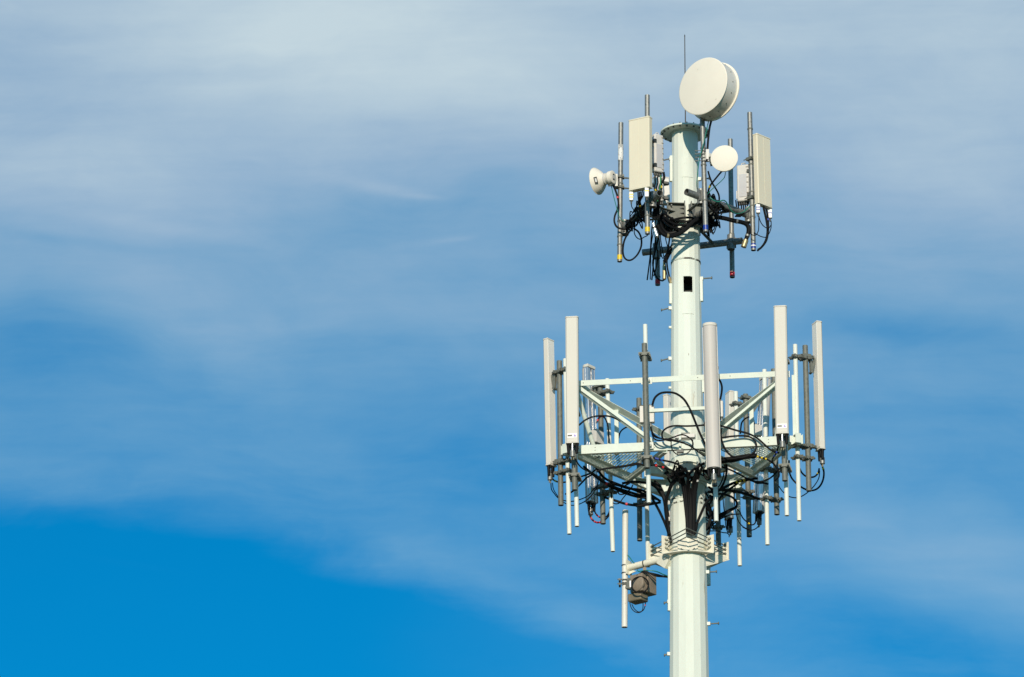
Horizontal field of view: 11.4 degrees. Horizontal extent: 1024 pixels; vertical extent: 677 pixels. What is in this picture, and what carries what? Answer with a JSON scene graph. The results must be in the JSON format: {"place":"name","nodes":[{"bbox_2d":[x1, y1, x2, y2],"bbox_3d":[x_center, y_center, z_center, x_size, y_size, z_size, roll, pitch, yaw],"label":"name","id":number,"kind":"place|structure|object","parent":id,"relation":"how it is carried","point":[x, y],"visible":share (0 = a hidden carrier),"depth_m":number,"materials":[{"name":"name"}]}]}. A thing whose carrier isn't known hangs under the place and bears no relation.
{"place":"outdoors","nodes":[
{"label":"outdoors","id":0,"kind":"place"},
{"bbox_2d":[0,0,1023,676],"label":"sky","id":1,"kind":"structure","parent":0,"point":[283,283],"materials":[{"name":"blue"}]},
{"bbox_2d":[594,467,646,496],"bbox_3d":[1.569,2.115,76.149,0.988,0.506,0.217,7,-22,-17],"label":"cable","id":2,"kind":"object","parent":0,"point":[609,480],"visible":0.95,"depth_m":76.17,"materials":[{"name":"rubber"}]},
{"bbox_2d":[617,510,627,627],"bbox_3d":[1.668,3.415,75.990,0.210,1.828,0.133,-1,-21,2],"label":"stained pipe","id":3,"kind":"object","parent":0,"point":[623,565],"visible":1,"depth_m":75.94,"materials":[{"name":"metal"}]},
{"label":"ground","id":4,"kind":"structure","parent":0,"visible":0},
{"bbox_2d":[660,122,718,676],"bbox_3d":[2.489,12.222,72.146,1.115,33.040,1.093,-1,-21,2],"label":"cell tower","id":5,"kind":"structure","parent":4,"relation":"on","point":[686,601],"depth_m":76.36,"materials":[{"name":"metal"}]},
{"bbox_2d":[626,555,670,575],"bbox_3d":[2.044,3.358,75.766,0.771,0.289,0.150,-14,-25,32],"label":"side arm","id":6,"kind":"object","parent":5,"relation":"attached to","point":[660,560],"visible":1,"depth_m":75.77},
{"bbox_2d":[625,573,655,604],"bbox_3d":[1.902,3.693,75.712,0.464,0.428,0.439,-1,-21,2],"label":"tan radio box","id":7,"kind":"object","parent":6,"relation":"hanging from","point":[639,584],"visible":1,"depth_m":75.62,"materials":[{"name":"metal"}]},
{"bbox_2d":[631,576,648,592],"bbox_3d":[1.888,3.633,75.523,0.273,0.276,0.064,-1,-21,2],"label":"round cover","id":8,"kind":"object","parent":7,"relation":"attached to","point":[638,577],"visible":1,"depth_m":75.52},
{"bbox_2d":[651,498,667,533],"bbox_3d":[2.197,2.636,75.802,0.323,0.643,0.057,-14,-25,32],"label":"cable","id":9,"kind":"object","parent":5,"relation":"attached to","point":[658,510],"visible":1,"depth_m":75.80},
{"bbox_2d":[653,464,680,483],"bbox_3d":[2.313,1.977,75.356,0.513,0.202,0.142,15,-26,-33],"label":"cable","id":10,"kind":"object","parent":5,"relation":"attached to","point":[663,467],"visible":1,"depth_m":75.31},
{"bbox_2d":[664,467,686,536],"bbox_3d":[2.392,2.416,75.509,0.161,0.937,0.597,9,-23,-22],"label":"cable","id":11,"kind":"object","parent":5,"relation":"attached to","point":[674,478],"visible":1,"depth_m":75.57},
{"bbox_2d":[670,474,687,533],"bbox_3d":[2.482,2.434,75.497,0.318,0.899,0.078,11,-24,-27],"label":"cable","id":12,"kind":"object","parent":5,"relation":"attached to","point":[684,500],"visible":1,"depth_m":75.54,"materials":[{"name":"rubber"}]},
{"bbox_2d":[561,371,802,507],"bbox_3d":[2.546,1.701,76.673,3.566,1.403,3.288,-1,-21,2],"label":"antenna platform","id":13,"kind":"structure","parent":5,"relation":"attached to","point":[589,454],"depth_m":75.70,"materials":[{"name":"paint"}]},
{"bbox_2d":[552,360,571,505],"bbox_3d":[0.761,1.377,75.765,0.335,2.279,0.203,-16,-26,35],"label":"grey pipe","id":14,"kind":"object","parent":13,"relation":"attached to","point":[560,473],"visible":0.99,"depth_m":75.76,"materials":[{"name":"metal"}]},
{"bbox_2d":[543,338,563,482],"bbox_3d":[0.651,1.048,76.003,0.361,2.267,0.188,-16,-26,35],"label":"panel antenna","id":15,"kind":"object","parent":14,"relation":"attached to","point":[550,383],"visible":1,"depth_m":76.04,"materials":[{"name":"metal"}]},
{"bbox_2d":[563,358,571,534],"bbox_3d":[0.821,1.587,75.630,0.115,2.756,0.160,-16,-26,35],"label":"white pipe","id":16,"kind":"object","parent":13,"relation":"attached to","point":[568,499],"visible":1,"depth_m":75.39,"materials":[{"name":"metal"}]},
{"bbox_2d":[568,411,581,490],"bbox_3d":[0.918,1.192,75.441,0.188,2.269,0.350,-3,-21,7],"label":"grey pipe","id":17,"kind":"object","parent":13,"relation":"attached to","point":[574,476],"visible":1,"depth_m":75.03,"materials":[{"name":"metal"}]},
{"bbox_2d":[565,316,579,459],"bbox_3d":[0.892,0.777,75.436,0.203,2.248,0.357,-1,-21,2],"label":"panel antenna","id":18,"kind":"object","parent":17,"relation":"attached to","point":[572,376],"visible":1,"depth_m":75.30,"materials":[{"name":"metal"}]},
{"bbox_2d":[574,445,580,526],"bbox_3d":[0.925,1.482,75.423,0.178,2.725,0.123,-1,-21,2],"label":"white pipe","id":19,"kind":"object","parent":13,"relation":"attached to","point":[576,503],"visible":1,"depth_m":75.03,"materials":[{"name":"metal"}]},
{"bbox_2d":[591,429,603,444],"bbox_3d":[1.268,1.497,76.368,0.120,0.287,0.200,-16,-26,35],"label":"amplifier box","id":20,"kind":"object","parent":13,"relation":"on","point":[598,435],"visible":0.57,"depth_m":76.31,"materials":[{"name":"metal"}]},
{"bbox_2d":[579,415,620,425],"bbox_3d":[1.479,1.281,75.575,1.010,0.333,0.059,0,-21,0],"label":"cable","id":21,"kind":"object","parent":13,"relation":"attached to","point":[599,416],"visible":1,"depth_m":75.62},
{"bbox_2d":[594,387,617,524],"bbox_3d":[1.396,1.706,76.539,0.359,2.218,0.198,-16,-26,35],"label":"grey pipe","id":22,"kind":"object","parent":13,"relation":"attached to","point":[602,493],"visible":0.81,"depth_m":76.35,"materials":[{"name":"metal"}]},
{"bbox_2d":[582,363,607,516],"bbox_3d":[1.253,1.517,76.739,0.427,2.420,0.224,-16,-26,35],"label":"panel antenna","id":23,"kind":"object","parent":22,"relation":"attached to","point":[588,373],"visible":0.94,"depth_m":76.81,"materials":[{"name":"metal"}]},
{"bbox_2d":[583,466,655,499],"bbox_3d":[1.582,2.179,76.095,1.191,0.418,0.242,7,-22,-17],"label":"cable","id":24,"kind":"object","parent":22,"relation":"attached to","point":[611,485],"visible":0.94,"depth_m":76.15,"materials":[{"name":"rubber"}]},
{"bbox_2d":[604,496,660,506],"bbox_3d":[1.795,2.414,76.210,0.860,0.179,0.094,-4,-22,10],"label":"cable","id":25,"kind":"object","parent":22,"relation":"hanging from","point":[629,504],"visible":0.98,"depth_m":76.20,"materials":[{"name":"rubber"}]},
{"bbox_2d":[605,378,614,551],"bbox_3d":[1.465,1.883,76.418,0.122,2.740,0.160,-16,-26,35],"label":"white pipe","id":26,"kind":"object","parent":13,"relation":"attached to","point":[611,516],"visible":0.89,"depth_m":76.16,"materials":[{"name":"metal"}]},
{"bbox_2d":[596,463,642,471],"bbox_3d":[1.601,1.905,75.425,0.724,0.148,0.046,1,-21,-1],"label":"cable","id":27,"kind":"object","parent":13,"relation":"hanging from","point":[601,469],"visible":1,"depth_m":75.41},
{"bbox_2d":[604,480,646,498],"bbox_3d":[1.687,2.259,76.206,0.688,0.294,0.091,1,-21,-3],"label":"cable","id":28,"kind":"object","parent":13,"relation":"hanging from","point":[635,496],"visible":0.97,"depth_m":76.20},
{"bbox_2d":[608,482,660,501],"bbox_3d":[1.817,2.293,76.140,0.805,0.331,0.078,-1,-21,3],"label":"cable","id":29,"kind":"object","parent":13,"relation":"hanging from","point":[638,489],"visible":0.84,"depth_m":76.17,"materials":[{"name":"rubber"}]},
{"bbox_2d":[622,481,660,495],"bbox_3d":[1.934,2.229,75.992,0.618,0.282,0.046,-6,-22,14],"label":"cable","id":30,"kind":"object","parent":13,"relation":"hanging from","point":[627,482],"visible":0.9,"depth_m":76.04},
{"bbox_2d":[632,398,652,541],"bbox_3d":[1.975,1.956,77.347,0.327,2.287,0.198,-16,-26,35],"label":"grey pipe","id":31,"kind":"object","parent":13,"relation":"attached to","point":[636,409],"visible":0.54,"depth_m":77.18,"materials":[{"name":"metal"}]},
{"bbox_2d":[642,391,651,567],"bbox_3d":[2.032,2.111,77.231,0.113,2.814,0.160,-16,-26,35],"label":"white pipe","id":32,"kind":"object","parent":31,"relation":"attached to","point":[647,532],"visible":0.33,"depth_m":76.92,"materials":[{"name":"metal"}]},
{"bbox_2d":[641,324,652,503],"bbox_3d":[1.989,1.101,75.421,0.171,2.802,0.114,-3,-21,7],"label":"white pipe","id":33,"kind":"object","parent":13,"relation":"attached to","point":[648,471],"visible":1,"depth_m":75.25,"materials":[{"name":"metal"}]},
{"bbox_2d":[638,343,653,468],"bbox_3d":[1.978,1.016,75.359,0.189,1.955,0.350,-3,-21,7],"label":"grey pipe","id":34,"kind":"object","parent":33,"relation":"attached to","point":[647,459],"visible":1,"depth_m":75.24,"materials":[{"name":"metal"}]},
{"bbox_2d":[640,404,654,426],"bbox_3d":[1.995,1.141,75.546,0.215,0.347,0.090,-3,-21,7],"label":"amplifier box","id":35,"kind":"object","parent":13,"relation":"attached to","point":[651,418],"visible":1,"depth_m":75.50,"materials":[{"name":"metal"}]},
{"bbox_2d":[652,456,689,478],"bbox_3d":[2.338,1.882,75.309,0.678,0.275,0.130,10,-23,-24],"label":"cable","id":36,"kind":"object","parent":13,"relation":"hanging from","point":[681,466],"visible":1,"depth_m":75.29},
{"bbox_2d":[650,427,704,456],"bbox_3d":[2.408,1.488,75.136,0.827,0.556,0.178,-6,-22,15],"label":"cable","id":37,"kind":"object","parent":13,"relation":"hanging from","point":[675,440],"visible":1,"depth_m":75.11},
{"bbox_2d":[651,433,693,445],"bbox_3d":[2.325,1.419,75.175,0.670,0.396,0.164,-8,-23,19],"label":"cable","id":38,"kind":"object","parent":37,"relation":"on","point":[674,437],"visible":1,"depth_m":75.12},
{"bbox_2d":[651,391,705,446],"bbox_3d":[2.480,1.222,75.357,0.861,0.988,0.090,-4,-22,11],"label":"cable","id":39,"kind":"object","parent":13,"relation":"attached to","point":[688,406],"visible":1,"depth_m":75.45,"materials":[{"name":"rubber"}]},
{"bbox_2d":[661,424,704,441],"bbox_3d":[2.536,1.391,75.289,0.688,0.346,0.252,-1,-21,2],"label":"cable","id":40,"kind":"object","parent":13,"relation":"attached to","point":[664,429],"visible":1,"depth_m":75.42,"materials":[{"name":"rubber"}]},
{"bbox_2d":[675,432,695,440],"bbox_3d":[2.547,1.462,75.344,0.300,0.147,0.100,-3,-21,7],"label":"amplifier box","id":41,"kind":"object","parent":13,"relation":"on","point":[691,436],"visible":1,"depth_m":75.31,"materials":[{"name":"metal"}]},
{"bbox_2d":[689,462,704,532],"bbox_3d":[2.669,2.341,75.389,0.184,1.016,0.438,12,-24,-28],"label":"cable","id":42,"kind":"object","parent":13,"relation":"hanging from","point":[693,469],"visible":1,"depth_m":75.47,"materials":[{"name":"rubber"}]},
{"bbox_2d":[680,469,688,531],"bbox_3d":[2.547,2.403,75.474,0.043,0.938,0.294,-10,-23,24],"label":"cable","id":43,"kind":"object","parent":42,"relation":"attached to","point":[684,484],"visible":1,"depth_m":75.54,"materials":[{"name":"rubber"}]},
{"bbox_2d":[694,466,702,534],"bbox_3d":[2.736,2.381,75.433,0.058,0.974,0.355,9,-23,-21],"label":"cable","id":44,"kind":"object","parent":13,"relation":"hanging from","point":[696,487],"visible":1,"depth_m":75.48,"materials":[{"name":"rubber"}]},
{"bbox_2d":[703,410,710,585],"bbox_3d":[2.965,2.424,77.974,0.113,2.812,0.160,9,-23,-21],"label":"white pipe","id":45,"kind":"object","parent":13,"relation":"attached to","point":[708,579],"visible":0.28,"depth_m":77.52,"materials":[{"name":"metal"}]},
{"bbox_2d":[704,421,724,545],"bbox_3d":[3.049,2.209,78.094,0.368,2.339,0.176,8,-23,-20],"label":"grey pipe","id":46,"kind":"object","parent":13,"relation":"attached to","point":[718,526],"visible":0.22,"depth_m":77.81,"materials":[{"name":"metal"}]},
{"bbox_2d":[713,476,718,521],"bbox_3d":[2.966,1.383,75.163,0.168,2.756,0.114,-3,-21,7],"label":"white pipe","id":47,"kind":"object","parent":13,"relation":"attached to","point":[715,496],"visible":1,"depth_m":74.74,"materials":[{"name":"paint"}]},
{"bbox_2d":[710,366,720,486],"bbox_3d":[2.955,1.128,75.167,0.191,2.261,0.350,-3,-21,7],"label":"grey pipe","id":48,"kind":"object","parent":47,"relation":"attached to","point":[714,484],"visible":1,"depth_m":74.71,"materials":[{"name":"metal"}]},
{"bbox_2d":[702,322,720,482],"bbox_3d":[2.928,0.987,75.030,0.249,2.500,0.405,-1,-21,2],"label":"tube antenna","id":49,"kind":"object","parent":48,"relation":"attached to","point":[711,398],"visible":1,"depth_m":74.88,"materials":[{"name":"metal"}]},
{"bbox_2d":[719,399,723,421],"bbox_3d":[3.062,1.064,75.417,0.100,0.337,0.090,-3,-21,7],"label":"amplifier box","id":50,"kind":"object","parent":13,"relation":"attached to","point":[721,409],"visible":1,"depth_m":75.38,"materials":[{"name":"metal"}]},
{"bbox_2d":[718,464,727,492],"bbox_3d":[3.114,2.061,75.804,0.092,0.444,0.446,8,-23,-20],"label":"cable","id":51,"kind":"object","parent":13,"relation":"hanging from","point":[724,481],"visible":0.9,"depth_m":75.75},
{"bbox_2d":[718,390,733,534],"bbox_3d":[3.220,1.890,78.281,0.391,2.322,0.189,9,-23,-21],"label":"panel antenna","id":52,"kind":"object","parent":13,"relation":"attached to","point":[729,409],"visible":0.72,"depth_m":78.21,"materials":[{"name":"metal"}]},
{"bbox_2d":[708,477,757,490],"bbox_3d":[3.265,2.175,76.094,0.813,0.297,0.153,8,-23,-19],"label":"cable","id":53,"kind":"object","parent":13,"relation":"hanging from","point":[730,484],"visible":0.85,"depth_m":76.18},
{"bbox_2d":[718,488,759,499],"bbox_3d":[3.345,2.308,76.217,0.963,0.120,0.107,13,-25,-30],"label":"cable","id":54,"kind":"object","parent":53,"relation":"attached to","point":[747,494],"visible":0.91,"depth_m":76.30,"materials":[{"name":"rubber"}]},
{"bbox_2d":[734,391,742,566],"bbox_3d":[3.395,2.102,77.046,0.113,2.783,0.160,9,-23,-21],"label":"white pipe","id":55,"kind":"object","parent":13,"relation":"attached to","point":[739,542],"visible":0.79,"depth_m":76.80,"materials":[{"name":"metal"}]},
{"bbox_2d":[720,428,756,458],"bbox_3d":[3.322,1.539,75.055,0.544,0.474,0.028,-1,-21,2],"label":"cable","id":56,"kind":"object","parent":13,"relation":"hanging from","point":[729,454],"visible":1,"depth_m":75.05,"materials":[{"name":"rubber"}]},
{"bbox_2d":[729,393,754,537],"bbox_3d":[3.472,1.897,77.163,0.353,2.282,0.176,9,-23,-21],"label":"grey pipe","id":57,"kind":"object","parent":13,"relation":"attached to","point":[747,489],"visible":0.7,"depth_m":77.02,"materials":[{"name":"metal"}]},
{"bbox_2d":[738,377,770,527],"bbox_3d":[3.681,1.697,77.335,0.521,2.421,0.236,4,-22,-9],"label":"tube antenna","id":58,"kind":"object","parent":57,"relation":"attached to","point":[758,507],"visible":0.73,"depth_m":77.14,"materials":[{"name":"metal"}]},
{"bbox_2d":[720,425,779,453],"bbox_3d":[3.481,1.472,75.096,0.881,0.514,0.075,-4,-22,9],"label":"cable","id":59,"kind":"object","parent":13,"relation":"attached to","point":[757,438],"visible":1,"depth_m":75.10,"materials":[{"name":"rubber"}]},
{"bbox_2d":[721,466,779,482],"bbox_3d":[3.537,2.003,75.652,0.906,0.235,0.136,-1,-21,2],"label":"cable","id":60,"kind":"object","parent":13,"relation":"attached to","point":[748,478],"visible":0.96,"depth_m":75.64,"materials":[{"name":"rubber"}]},
{"bbox_2d":[754,423,761,436],"bbox_3d":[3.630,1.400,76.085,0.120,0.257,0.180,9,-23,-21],"label":"amplifier box","id":61,"kind":"object","parent":13,"relation":"on","point":[757,430],"visible":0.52,"depth_m":76.01,"materials":[{"name":"metal"}]},
{"bbox_2d":[762,369,769,545],"bbox_3d":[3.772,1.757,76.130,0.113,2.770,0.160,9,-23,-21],"label":"white pipe","id":62,"kind":"object","parent":13,"relation":"attached to","point":[766,475],"visible":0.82,"depth_m":75.99,"materials":[{"name":"metal"}]},
{"bbox_2d":[756,456,779,480],"bbox_3d":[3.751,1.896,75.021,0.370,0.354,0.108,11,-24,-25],"label":"cable","id":63,"kind":"object","parent":13,"relation":"hanging from","point":[772,463],"visible":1,"depth_m":75.03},
{"bbox_2d":[760,368,783,515],"bbox_3d":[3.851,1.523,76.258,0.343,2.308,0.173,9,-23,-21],"label":"grey pipe","id":64,"kind":"object","parent":13,"relation":"attached to","point":[776,499],"visible":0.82,"depth_m":76.02,"materials":[{"name":"metal"}]},
{"bbox_2d":[778,359,791,481],"bbox_3d":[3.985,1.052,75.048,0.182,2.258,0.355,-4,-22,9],"label":"grey pipe","id":65,"kind":"object","parent":13,"relation":"attached to","point":[784,467],"visible":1,"depth_m":74.64,"materials":[{"name":"metal"}]},
{"bbox_2d":[773,305,788,450],"bbox_3d":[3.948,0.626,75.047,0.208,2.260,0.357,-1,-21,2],"label":"panel antenna","id":66,"kind":"object","parent":65,"relation":"attached to","point":[781,373],"visible":1,"depth_m":74.91,"materials":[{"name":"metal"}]},
{"bbox_2d":[784,371,790,515],"bbox_3d":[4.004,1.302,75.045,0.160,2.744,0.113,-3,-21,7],"label":"white pipe","id":67,"kind":"object","parent":13,"relation":"attached to","point":[786,495],"visible":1,"depth_m":74.64,"materials":[{"name":"metal"}]},
{"bbox_2d":[793,344,800,520],"bbox_3d":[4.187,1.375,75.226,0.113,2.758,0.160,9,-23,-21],"label":"white pipe","id":68,"kind":"object","parent":13,"relation":"attached to","point":[797,448],"visible":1,"depth_m":75.11,"materials":[{"name":"metal"}]},
{"bbox_2d":[788,345,815,491],"bbox_3d":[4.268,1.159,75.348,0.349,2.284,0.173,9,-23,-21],"label":"grey pipe","id":69,"kind":"object","parent":13,"relation":"attached to","point":[807,458],"visible":1,"depth_m":75.32,"materials":[{"name":"metal"}]},
{"bbox_2d":[800,320,825,466],"bbox_3d":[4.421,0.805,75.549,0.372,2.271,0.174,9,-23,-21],"label":"panel antenna","id":70,"kind":"object","parent":69,"relation":"attached to","point":[816,366],"visible":1,"depth_m":75.58,"materials":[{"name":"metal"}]},
{"bbox_2d":[788,460,824,490],"bbox_3d":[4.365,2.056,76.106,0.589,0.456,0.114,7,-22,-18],"label":"cable","id":71,"kind":"object","parent":13,"relation":"hanging from","point":[818,487],"visible":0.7,"depth_m":76.07,"materials":[{"name":"rubber"}]},
{"bbox_2d":[622,188,749,259],"bbox_3d":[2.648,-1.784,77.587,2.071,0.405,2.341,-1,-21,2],"label":"antenna mount","id":72,"kind":"object","parent":5,"relation":"attached to","point":[677,210],"visible":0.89,"depth_m":77.36,"materials":[{"name":"metal"}]},
{"bbox_2d":[617,122,622,262],"bbox_3d":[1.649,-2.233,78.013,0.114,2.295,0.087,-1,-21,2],"label":"mounting pipe","id":73,"kind":"object","parent":72,"relation":"attached to","point":[620,190],"visible":1,"depth_m":77.97,"materials":[{"name":"metal"}]},
{"bbox_2d":[589,168,628,194],"bbox_3d":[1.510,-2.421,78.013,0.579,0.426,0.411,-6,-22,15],"label":"horn dish","id":74,"kind":"object","parent":73,"relation":"attached to","point":[599,180],"visible":0.99,"depth_m":77.93,"materials":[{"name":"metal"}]},
{"bbox_2d":[612,185,629,229],"bbox_3d":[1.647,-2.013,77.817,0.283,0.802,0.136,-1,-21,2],"label":"cable","id":75,"kind":"object","parent":74,"relation":"hanging from","point":[617,197],"visible":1,"depth_m":77.72,"materials":[{"name":"rubber"}]},
{"bbox_2d":[622,228,641,260],"bbox_3d":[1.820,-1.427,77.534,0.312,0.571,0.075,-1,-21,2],"label":"cable","id":76,"kind":"object","parent":72,"relation":"hanging from","point":[627,234],"visible":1,"depth_m":77.49,"materials":[{"name":"rubber"}]},
{"bbox_2d":[645,94,649,234],"bbox_3d":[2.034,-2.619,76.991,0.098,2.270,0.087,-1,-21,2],"label":"mounting pipe","id":77,"kind":"object","parent":72,"relation":"attached to","point":[647,202],"visible":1,"depth_m":76.72,"materials":[{"name":"metal"}]},
{"bbox_2d":[628,116,653,203],"bbox_3d":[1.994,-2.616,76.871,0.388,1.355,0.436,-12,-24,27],"label":"panel antenna","id":78,"kind":"object","parent":77,"relation":"attached to","point":[640,153],"visible":1,"depth_m":76.71,"materials":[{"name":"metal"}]},
{"bbox_2d":[652,132,663,176],"bbox_3d":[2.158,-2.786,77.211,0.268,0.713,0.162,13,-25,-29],"label":"radio unit","id":79,"kind":"object","parent":77,"relation":"attached to","point":[657,157],"visible":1,"depth_m":77.16,"materials":[{"name":"metal"}]},
{"bbox_2d":[647,221,652,279],"bbox_3d":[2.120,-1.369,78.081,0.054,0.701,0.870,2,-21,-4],"label":"cable","id":80,"kind":"object","parent":72,"relation":"hanging from","point":[650,252],"visible":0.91,"depth_m":78.29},
{"bbox_2d":[654,175,659,285],"bbox_3d":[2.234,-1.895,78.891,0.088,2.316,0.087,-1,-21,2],"label":"mounting pipe","id":81,"kind":"object","parent":72,"relation":"attached to","point":[657,281],"visible":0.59,"depth_m":78.52,"materials":[{"name":"metal"}]},
{"bbox_2d":[652,176,669,205],"bbox_3d":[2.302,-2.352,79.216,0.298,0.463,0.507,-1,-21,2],"label":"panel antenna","id":82,"kind":"object","parent":81,"relation":"attached to","point":[666,190],"visible":0.34,"depth_m":79.35,"materials":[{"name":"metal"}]},
{"bbox_2d":[654,177,669,204],"bbox_3d":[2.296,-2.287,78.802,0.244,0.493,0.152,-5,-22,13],"label":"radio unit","id":83,"kind":"object","parent":82,"relation":"attached to","point":[663,197],"visible":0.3,"depth_m":78.76,"materials":[{"name":"metal"}]},
{"bbox_2d":[652,234,663,281],"bbox_3d":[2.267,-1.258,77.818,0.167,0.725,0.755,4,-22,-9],"label":"cable","id":84,"kind":"object","parent":72,"relation":"hanging from","point":[653,260],"visible":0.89,"depth_m":78.03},
{"bbox_2d":[657,219,697,233],"bbox_3d":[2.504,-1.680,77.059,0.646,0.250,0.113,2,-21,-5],"label":"cable","id":85,"kind":"object","parent":72,"relation":"hanging from","point":[663,228],"visible":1,"depth_m":77.02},
{"bbox_2d":[656,217,699,237],"bbox_3d":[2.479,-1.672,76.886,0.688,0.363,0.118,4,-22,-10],"label":"cable","id":86,"kind":"object","parent":72,"relation":"hanging from","point":[680,232],"visible":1,"depth_m":76.84,"materials":[{"name":"black rubber"}]},
{"bbox_2d":[662,219,702,229],"bbox_3d":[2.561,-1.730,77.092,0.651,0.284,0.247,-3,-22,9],"label":"cable","id":87,"kind":"object","parent":72,"relation":"attached to","point":[673,227],"visible":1,"depth_m":77.03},
{"bbox_2d":[664,213,702,222],"bbox_3d":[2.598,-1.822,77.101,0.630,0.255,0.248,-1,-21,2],"label":"cable","id":88,"kind":"object","parent":72,"relation":"attached to","point":[676,220],"visible":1,"depth_m":77.01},
{"bbox_2d":[700,117,707,232],"bbox_3d":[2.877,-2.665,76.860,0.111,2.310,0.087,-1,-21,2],"label":"mounting pipe","id":89,"kind":"object","parent":72,"relation":"attached to","point":[704,182],"visible":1,"depth_m":76.72,"materials":[{"name":"metal"}]},
{"bbox_2d":[679,57,739,121],"bbox_3d":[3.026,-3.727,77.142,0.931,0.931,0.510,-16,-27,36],"label":"drum dish","id":90,"kind":"object","parent":89,"relation":"attached to","point":[709,89],"visible":1,"depth_m":76.91,"materials":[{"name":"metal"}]},
{"bbox_2d":[696,121,708,188],"bbox_3d":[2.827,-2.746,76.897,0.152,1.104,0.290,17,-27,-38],"label":"cable","id":91,"kind":"object","parent":90,"relation":"attached to","point":[700,154],"visible":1,"depth_m":76.81,"materials":[{"name":"rubber"}]},
{"bbox_2d":[706,120,711,160],"bbox_3d":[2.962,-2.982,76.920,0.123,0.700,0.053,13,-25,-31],"label":"cable","id":92,"kind":"object","parent":90,"relation":"attached to","point":[708,135],"visible":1,"depth_m":76.92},
{"bbox_2d":[695,145,737,171],"bbox_3d":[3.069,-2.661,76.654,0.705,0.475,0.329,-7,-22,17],"label":"dish","id":93,"kind":"object","parent":89,"relation":"attached to","point":[723,158],"visible":1,"depth_m":76.49,"materials":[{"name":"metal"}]},
{"bbox_2d":[707,171,719,211],"bbox_3d":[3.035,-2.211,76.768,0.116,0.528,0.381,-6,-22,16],"label":"cable","id":94,"kind":"object","parent":72,"relation":"hanging from","point":[716,191],"visible":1,"depth_m":76.78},
{"bbox_2d":[728,138,734,277],"bbox_3d":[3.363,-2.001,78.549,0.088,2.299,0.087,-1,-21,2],"label":"mounting pipe","id":95,"kind":"object","parent":72,"relation":"attached to","point":[731,215],"visible":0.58,"depth_m":78.49,"materials":[{"name":"metal"}]},
{"bbox_2d":[714,215,750,247],"bbox_3d":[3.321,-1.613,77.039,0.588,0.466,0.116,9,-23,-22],"label":"cable","id":96,"kind":"object","parent":72,"relation":"hanging from","point":[748,229],"visible":1,"depth_m":77.06,"materials":[{"name":"rubber"}]},
{"bbox_2d":[747,112,755,250],"bbox_3d":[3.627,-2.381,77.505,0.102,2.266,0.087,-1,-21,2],"label":"mounting pipe","id":97,"kind":"object","parent":72,"relation":"attached to","point":[751,176],"visible":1,"depth_m":77.48,"materials":[{"name":"metal"}]},
{"bbox_2d":[736,163,754,205],"bbox_3d":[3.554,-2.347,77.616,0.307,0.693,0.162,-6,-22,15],"label":"radio unit","id":98,"kind":"object","parent":97,"relation":"attached to","point":[742,192],"visible":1,"depth_m":77.56,"materials":[{"name":"metal"}]},
{"bbox_2d":[743,133,771,221],"bbox_3d":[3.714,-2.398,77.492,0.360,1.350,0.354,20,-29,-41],"label":"panel antenna","id":99,"kind":"object","parent":97,"relation":"attached to","point":[761,159],"visible":1,"depth_m":77.37,"materials":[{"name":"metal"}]},
{"bbox_2d":[757,207,768,249],"bbox_3d":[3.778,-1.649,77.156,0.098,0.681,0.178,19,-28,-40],"label":"cable","id":100,"kind":"object","parent":99,"relation":"hanging from","point":[767,230],"visible":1,"depth_m":77.11,"materials":[{"name":"rubber"}]},
{"bbox_2d":[648,528,728,568],"bbox_3d":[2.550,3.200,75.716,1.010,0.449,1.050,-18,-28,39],"label":"collar","id":101,"kind":"object","parent":5,"relation":"attached to","point":[713,553],"visible":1,"depth_m":75.54,"materials":[{"name":"paint"}]},
{"bbox_2d":[665,470,692,533],"bbox_3d":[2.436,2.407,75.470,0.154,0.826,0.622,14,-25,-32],"label":"cable","id":102,"kind":"object","parent":101,"relation":"attached to","point":[668,493],"visible":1,"depth_m":75.58,"materials":[{"name":"rubber"}]},
{"bbox_2d":[686,475,689,534],"bbox_3d":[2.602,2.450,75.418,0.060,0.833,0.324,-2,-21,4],"label":"cable","id":103,"kind":"object","parent":101,"relation":"attached to","point":[687,484],"visible":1,"depth_m":75.49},
{"bbox_2d":[691,469,696,533],"bbox_3d":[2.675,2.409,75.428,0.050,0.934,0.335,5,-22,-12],"label":"cable","id":104,"kind":"object","parent":101,"relation":"attached to","point":[694,478],"visible":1,"depth_m":75.49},
{"bbox_2d":[692,467,699,534],"bbox_3d":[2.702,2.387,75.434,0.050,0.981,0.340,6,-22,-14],"label":"cable","id":105,"kind":"object","parent":101,"relation":"attached to","point":[693,501],"visible":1,"depth_m":75.48,"materials":[{"name":"rubber"}]},
{"bbox_2d":[695,495,712,533],"bbox_3d":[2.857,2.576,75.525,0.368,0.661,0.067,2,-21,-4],"label":"cable","id":106,"kind":"object","parent":5,"relation":"attached to","point":[702,509],"visible":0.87,"depth_m":75.50,"materials":[{"name":"rubber"}]},
{"bbox_2d":[706,483,738,528],"bbox_3d":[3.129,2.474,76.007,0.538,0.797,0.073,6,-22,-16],"label":"cable","id":107,"kind":"object","parent":5,"relation":"attached to","point":[725,492],"visible":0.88,"depth_m":76.00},
{"bbox_2d":[712,493,737,519],"bbox_3d":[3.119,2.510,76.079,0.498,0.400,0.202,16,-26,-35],"label":"cable","id":108,"kind":"object","parent":107,"relation":"attached to","point":[734,507],"visible":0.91,"depth_m":76.14,"materials":[{"name":"rubber"}]},
{"bbox_3d":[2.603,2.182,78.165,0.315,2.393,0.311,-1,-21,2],"label":"grey pipe","id":109,"kind":"object","parent":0,"visible":0},
{"bbox_2d":[663,394,670,536],"bbox_3d":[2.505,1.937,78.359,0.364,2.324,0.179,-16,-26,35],"label":"panel antenna","id":110,"kind":"object","parent":109,"relation":"attached to","point":[666,415],"visible":0.15,"depth_m":78.64,"materials":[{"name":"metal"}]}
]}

